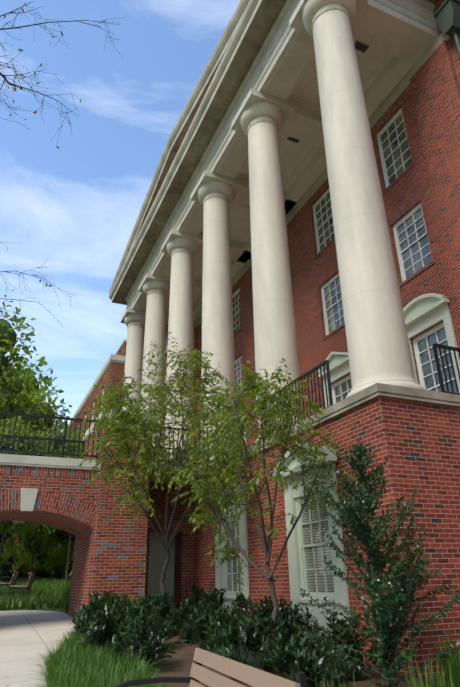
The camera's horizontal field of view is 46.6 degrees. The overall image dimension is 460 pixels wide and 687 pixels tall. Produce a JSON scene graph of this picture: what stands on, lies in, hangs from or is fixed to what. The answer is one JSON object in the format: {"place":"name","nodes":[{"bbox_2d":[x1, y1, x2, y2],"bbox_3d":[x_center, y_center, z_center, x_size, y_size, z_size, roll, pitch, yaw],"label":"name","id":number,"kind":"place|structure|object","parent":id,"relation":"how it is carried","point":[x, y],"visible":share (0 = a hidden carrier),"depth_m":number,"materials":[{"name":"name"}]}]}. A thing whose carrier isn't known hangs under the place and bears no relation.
{"place":"outdoors","nodes":[
{"label":"outdoors","id":0,"kind":"place"},
{"bbox_2d":[0,610,80,686],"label":"walkway path","id":1,"kind":"structure","parent":0,"point":[23,633],"depth_m":10.01,"materials":[{"name":"concrete"}]},
{"bbox_2d":[0,1,120,328],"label":"branches","id":2,"kind":"object","parent":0,"point":[14,75],"depth_m":3.57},
{"bbox_2d":[0,573,177,686],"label":"ground","id":3,"kind":"structure","parent":0,"point":[49,578],"depth_m":19.11,"materials":[{"name":"green plant"}]},
{"bbox_2d":[0,569,19,598],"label":"bench frame","id":4,"kind":"object","parent":3,"relation":"on","point":[10,577],"visible":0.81,"depth_m":18.13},
{"bbox_2d":[0,570,18,583],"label":"bench slats","id":5,"kind":"object","parent":4,"relation":"on","point":[17,572],"visible":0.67,"depth_m":18.64,"materials":[{"name":"wood"}]},
{"bbox_2d":[0,301,36,401],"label":"tree","id":6,"kind":"object","parent":3,"relation":"on","point":[16,382],"depth_m":30.66,"materials":[{"name":"green plant"}]},
{"bbox_2d":[0,385,40,439],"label":"tree","id":7,"kind":"object","parent":3,"relation":"on","point":[4,406],"depth_m":30.44,"materials":[{"name":"green plant"}]},
{"bbox_2d":[7,571,34,599],"bbox_3d":[-6.667,7.751,16.983,0.731,0.919,1.655,6,-25,-15],"label":"bench frame","id":8,"kind":"object","parent":3,"relation":"on","point":[13,588],"visible":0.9,"depth_m":16.39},
{"bbox_2d":[9,572,33,586],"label":"bench slats","id":9,"kind":"object","parent":8,"relation":"on","point":[26,584],"visible":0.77,"depth_m":16.42,"materials":[{"name":"wood"}]},
{"bbox_2d":[0,426,54,557],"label":"small tree","id":10,"kind":"object","parent":3,"relation":"on","point":[31,525],"depth_m":23.15,"materials":[{"name":"green plant"}]},
{"bbox_2d":[0,416,55,540],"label":"small tree","id":11,"kind":"object","parent":3,"relation":"on","point":[22,528],"depth_m":23.73,"materials":[{"name":"green plant"}]},
{"bbox_2d":[1,523,61,546],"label":"tree","id":12,"kind":"object","parent":3,"relation":"on","point":[30,537],"depth_m":37.51,"materials":[{"name":"green plant"}]},
{"bbox_2d":[0,351,64,428],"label":"tree","id":13,"kind":"object","parent":3,"relation":"on","point":[46,380],"depth_m":43.56,"materials":[{"name":"green plant"}]},
{"bbox_2d":[0,576,71,612],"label":"grass","id":14,"kind":"structure","parent":3,"relation":"on","point":[47,591],"depth_m":16.54,"materials":[{"name":"green plant"}]},
{"bbox_2d":[0,526,74,581],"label":"shrubs","id":15,"kind":"object","parent":3,"relation":"on","point":[13,552],"depth_m":27.56,"materials":[{"name":"green plant"}]},
{"bbox_2d":[4,384,71,441],"bbox_3d":[-16.021,6.759,36.335,9.602,8.461,7.162,-5,-24,7],"label":"tree","id":16,"kind":"object","parent":3,"relation":"on","point":[46,410],"depth_m":36.81,"materials":[{"name":"green plant"}]},
{"bbox_2d":[7,428,84,583],"bbox_3d":[-9.408,7.810,25.490,4.418,7.906,4.753,9,-26,-22],"label":"small tree","id":17,"kind":"object","parent":3,"relation":"on","point":[66,456],"depth_m":25.82,"materials":[{"name":"green plant"}]},
{"bbox_2d":[18,524,74,560],"bbox_3d":[-10.428,11.068,34.452,6.920,8.081,6.934,9,-26,-22],"label":"tree","id":18,"kind":"object","parent":3,"relation":"on","point":[54,534],"depth_m":33.50,"materials":[{"name":"green plant"}]},
{"bbox_2d":[28,420,87,580],"bbox_3d":[-7.124,7.271,24.028,4.118,7.808,4.355,9,-26,-22],"label":"small tree","id":19,"kind":"object","parent":3,"relation":"on","point":[67,438],"depth_m":23.56,"materials":[{"name":"green plant"}]},
{"bbox_2d":[12,343,126,573],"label":"wing walls","id":20,"kind":"structure","parent":3,"relation":"on","point":[115,371],"depth_m":37.22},
{"bbox_2d":[53,386,104,572],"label":"wing window frames","id":21,"kind":"structure","parent":20,"relation":"in","point":[92,413],"depth_m":39.66,"materials":[{"name":"white"}]},
{"bbox_2d":[63,339,126,434],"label":"wing stone bands","id":22,"kind":"object","parent":20,"relation":"attached to","point":[115,358],"visible":0.08,"depth_m":37.94,"materials":[{"name":"beige stone"}]},
{"bbox_2d":[0,417,194,619],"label":"bridge walls","id":23,"kind":"structure","parent":3,"relation":"on","point":[111,552],"depth_m":12.58,"materials":[{"name":"red brick"}]},
{"bbox_2d":[0,490,96,535],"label":"bridge arch voussoirs","id":24,"kind":"object","parent":23,"relation":"attached to","point":[74,508],"visible":0.56,"depth_m":12.20,"materials":[{"name":"red brick"}]},
{"bbox_2d":[0,465,99,478],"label":"brick course","id":25,"kind":"object","parent":23,"relation":"attached to","point":[42,471],"visible":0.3,"depth_m":12.37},
{"bbox_2d":[0,408,199,522],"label":"stone trim","id":26,"kind":"structure","parent":23,"relation":"attached to","point":[28,497],"depth_m":12.39,"materials":[{"name":"beige stone"}]},
{"bbox_2d":[0,411,208,465],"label":"bridge railings","id":27,"kind":"object","parent":26,"relation":"on","point":[64,440],"visible":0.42,"depth_m":13.04,"materials":[{"name":"black metal"}]},
{"bbox_2d":[147,533,174,609],"bbox_3d":[-1.879,6.871,13.767,1.000,3.850,0.040,9,-26,-22],"label":"door","id":28,"kind":"structure","parent":23,"relation":"in","point":[156,559],"depth_m":14.20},
{"bbox_2d":[115,626,443,686],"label":"mulch bed","id":29,"kind":"object","parent":3,"relation":"on","point":[182,662],"depth_m":7.37,"materials":[{"name":"brown soil"}]},
{"bbox_2d":[19,622,174,686],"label":"grass","id":30,"kind":"structure","parent":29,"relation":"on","point":[70,663],"depth_m":6.75,"materials":[{"name":"green plant"}]},
{"bbox_2d":[78,332,249,595],"bbox_3d":[-1.361,2.845,11.720,3.844,6.609,3.789,9,-26,-22],"label":"tree","id":31,"kind":"object","parent":29,"relation":"on","point":[120,452],"depth_m":11.32,"materials":[{"name":"green plant"}]},
{"bbox_2d":[69,583,390,686],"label":"shrubs","id":32,"kind":"object","parent":29,"relation":"on","point":[287,654],"depth_m":7.58,"materials":[{"name":"green plant"}]},
{"bbox_2d":[61,583,459,686],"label":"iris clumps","id":33,"kind":"object","parent":29,"relation":"on","point":[450,677],"visible":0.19,"depth_m":5.77,"materials":[{"name":"green plant"}]},
{"bbox_2d":[166,358,356,667],"bbox_3d":[0.607,2.564,8.283,3.025,4.661,3.043,9,-26,-22],"label":"tree","id":34,"kind":"object","parent":29,"relation":"on","point":[289,408],"depth_m":8.33,"materials":[{"name":"green plant"}]},
{"bbox_2d":[164,0,459,466],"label":"wall","id":35,"kind":"structure","parent":3,"relation":"on","point":[429,106],"depth_m":14.83,"materials":[{"name":"brick"}]},
{"bbox_2d":[165,325,167,357],"bbox_3d":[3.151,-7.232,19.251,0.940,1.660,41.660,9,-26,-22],"label":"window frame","id":36,"kind":"structure","parent":35,"relation":"attached to","point":[166,343],"depth_m":35.07,"materials":[{"name":"stone"}]},
{"bbox_2d":[108,0,438,324],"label":"entablature","id":37,"kind":"structure","parent":35,"relation":"attached to","point":[263,38],"depth_m":17.17,"materials":[{"name":"paint"}]},
{"bbox_2d":[109,0,249,293],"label":"cornice","id":38,"kind":"structure","parent":37,"relation":"on","point":[178,133],"depth_m":21.23,"materials":[{"name":"white paint"}]},
{"bbox_2d":[135,31,413,321],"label":"portico ceiling","id":39,"kind":"structure","parent":37,"relation":"on","point":[303,158],"depth_m":18.68,"materials":[{"name":"paint"}]},
{"bbox_2d":[242,42,366,204],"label":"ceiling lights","id":40,"kind":"object","parent":39,"relation":"on","point":[361,47],"visible":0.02,"depth_m":15.39,"materials":[{"name":"grey metal"}]},
{"bbox_2d":[165,96,434,398],"bbox_3d":[2.628,-0.524,19.225,0.145,9.585,35.514,9,-26,-22],"label":"window","id":41,"kind":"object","parent":35,"relation":"attached to","point":[407,206],"depth_m":16.28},
{"bbox_2d":[163,109,453,449],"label":"window frames","id":42,"kind":"structure","parent":35,"relation":"in","point":[435,329],"depth_m":16.02,"materials":[{"name":"white wood"}]},
{"bbox_2d":[163,113,456,441],"bbox_3d":[2.741,-0.085,19.079,0.001,9.860,35.164,9,-26,-22],"label":"window glass","id":43,"kind":"object","parent":42,"relation":"in","point":[441,333],"depth_m":15.61,"materials":[{"name":"glass"}]},
{"bbox_2d":[194,32,450,327],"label":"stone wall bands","id":44,"kind":"object","parent":35,"relation":"attached to","point":[390,99],"depth_m":16.79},
{"bbox_2d":[197,293,459,466],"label":"door surrounds","id":45,"kind":"object","parent":35,"relation":"attached to","point":[423,312],"visible":0.33,"depth_m":13.56,"materials":[{"name":"paint"}]},
{"bbox_2d":[433,0,459,58],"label":"downspout","id":46,"kind":"object","parent":35,"relation":"attached to","point":[446,15],"visible":1,"depth_m":13.97,"materials":[{"name":"green metal"}]},
{"bbox_2d":[195,397,459,678],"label":"podium walls","id":47,"kind":"structure","parent":3,"relation":"on","point":[418,443],"depth_m":8.14,"materials":[{"name":"brick"}]},
{"bbox_2d":[210,440,350,653],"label":"window frames","id":48,"kind":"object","parent":47,"relation":"attached to","point":[297,564],"visible":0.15,"depth_m":9.59,"materials":[{"name":"paint"}]},
{"bbox_2d":[226,499,333,592],"bbox_3d":[-1.647,6.462,15.746,0.001,1.550,16.600,9,-26,-22],"label":"ground floor glass","id":49,"kind":"object","parent":48,"relation":"in","point":[318,560],"depth_m":9.34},
{"bbox_2d":[195,383,459,480],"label":"stone ledge","id":50,"kind":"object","parent":47,"relation":"on","point":[364,396],"depth_m":8.64,"materials":[{"name":"stone"}]},
{"bbox_2d":[122,0,425,464],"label":"columns","id":51,"kind":"structure","parent":50,"relation":"on","point":[378,347],"depth_m":13.35,"materials":[{"name":"paint"}]},
{"bbox_2d":[120,0,367,323],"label":"column abaci","id":52,"kind":"object","parent":51,"relation":"on","point":[253,96],"depth_m":17.27,"materials":[{"name":"paint"}]},
{"bbox_2d":[163,343,459,465],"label":"terrace railings","id":53,"kind":"object","parent":50,"relation":"on","point":[435,346],"depth_m":9.93,"materials":[{"name":"black metal"}]},
{"bbox_2d":[292,440,459,686],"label":"holly tree","id":54,"kind":"object","parent":3,"relation":"on","point":[377,590],"depth_m":6.10,"materials":[{"name":"green plant"}]},
{"bbox_2d":[301,444,454,679],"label":"holly berries","id":55,"kind":"object","parent":54,"relation":"attached to","point":[373,568],"visible":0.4,"depth_m":6.16,"materials":[{"name":"red plant"}]},
{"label":"bench pad paving","id":56,"kind":"object","parent":3,"relation":"on","visible":0},
{"bbox_2d":[115,641,306,686],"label":"bench frame","id":57,"kind":"object","parent":56,"relation":"on","point":[301,679],"visible":0.79,"depth_m":4.04,"materials":[{"name":"black metal"}]},
{"bbox_2d":[187,647,299,686],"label":"bench","id":58,"kind":"object","parent":57,"relation":"on","point":[250,675],"visible":0.9,"depth_m":3.54,"materials":[{"name":"brown wood"}]},
{"bbox_2d":[0,0,239,431],"label":"sky","id":59,"kind":"structure","parent":0,"point":[75,207],"materials":[{"name":"blue"}]}
]}

